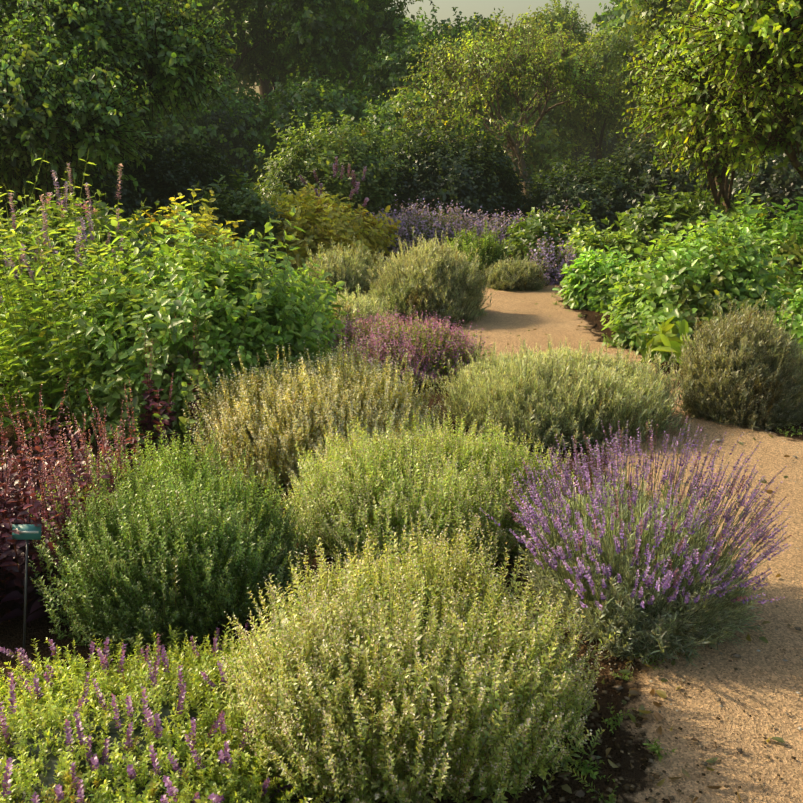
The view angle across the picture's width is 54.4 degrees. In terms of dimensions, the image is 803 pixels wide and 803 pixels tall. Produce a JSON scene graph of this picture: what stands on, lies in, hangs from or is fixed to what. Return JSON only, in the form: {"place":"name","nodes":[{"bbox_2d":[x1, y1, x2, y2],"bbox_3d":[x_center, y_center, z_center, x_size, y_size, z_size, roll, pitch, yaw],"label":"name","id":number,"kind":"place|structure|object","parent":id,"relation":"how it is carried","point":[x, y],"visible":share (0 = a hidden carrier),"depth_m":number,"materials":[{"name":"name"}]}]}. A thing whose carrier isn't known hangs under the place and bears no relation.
{"place":"outdoors","nodes":[
{"label":"outdoors","id":0,"kind":"place"},
{"bbox_2d":[0,185,802,802],"bbox_3d":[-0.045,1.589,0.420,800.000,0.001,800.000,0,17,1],"label":"ground","id":1,"kind":"structure","parent":0,"point":[12,635],"depth_m":2.79,"materials":[{"name":"soil"}]},
{"bbox_2d":[12,524,41,652],"bbox_3d":[-1.309,0.656,2.718,0.100,0.427,0.158,0,17,1],"label":"plant label","id":2,"kind":"object","parent":1,"relation":"on","point":[28,532],"visible":0.83,"depth_m":2.72,"materials":[{"name":"paint"}]},
{"bbox_2d":[0,292,802,802],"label":"herb shrubs","id":3,"kind":"object","parent":1,"relation":"on","point":[372,676],"visible":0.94,"depth_m":2.66,"materials":[{"name":"green plant"}]},
{"bbox_2d":[480,417,791,631],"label":"lavender flowers","id":4,"kind":"object","parent":3,"relation":"attached to","point":[737,572],"visible":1,"depth_m":2.72,"materials":[{"name":"purple plant"}]},
{"bbox_2d":[0,0,802,625],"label":"shrubs","id":5,"kind":"object","parent":1,"relation":"on","point":[124,304],"visible":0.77,"depth_m":8.72,"materials":[{"name":"green plant"}]},
{"bbox_2d":[0,0,802,218],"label":"trees","id":6,"kind":"object","parent":1,"relation":"on","point":[723,192],"visible":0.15,"depth_m":11.37,"materials":[{"name":"green plant"}]},
{"bbox_2d":[132,0,802,193],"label":"background trees","id":7,"kind":"object","parent":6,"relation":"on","point":[312,41],"visible":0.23,"depth_m":29.84,"materials":[{"name":"green plant"}]},
{"bbox_2d":[294,221,579,389],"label":"shrubs","id":8,"kind":"object","parent":1,"relation":"on","point":[423,294],"visible":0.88,"depth_m":7.92,"materials":[{"name":"green plant"}]},
{"bbox_2d":[341,293,802,802],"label":"weeds","id":9,"kind":"object","parent":1,"relation":"on","point":[665,336],"visible":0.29,"depth_m":5.75,"materials":[{"name":"green plant"}]},
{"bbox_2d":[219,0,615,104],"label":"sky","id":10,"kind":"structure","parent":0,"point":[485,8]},
{"bbox_2d":[267,271,802,802],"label":"gravel path","id":11,"kind":"structure","parent":0,"point":[769,677],"depth_m":2.67,"materials":[{"name":"beige gravel"}]},
{"bbox_2d":[270,346,802,802],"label":"pebbles","id":12,"kind":"object","parent":11,"relation":"on","point":[650,757],"visible":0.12,"depth_m":2.28,"materials":[{"name":"brown stone"}]},
{"bbox_2d":[306,298,789,802],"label":"fallen leaves","id":13,"kind":"object","parent":11,"relation":"on","point":[642,710],"visible":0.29,"depth_m":2.38,"materials":[{"name":"brown plant"}]}
]}

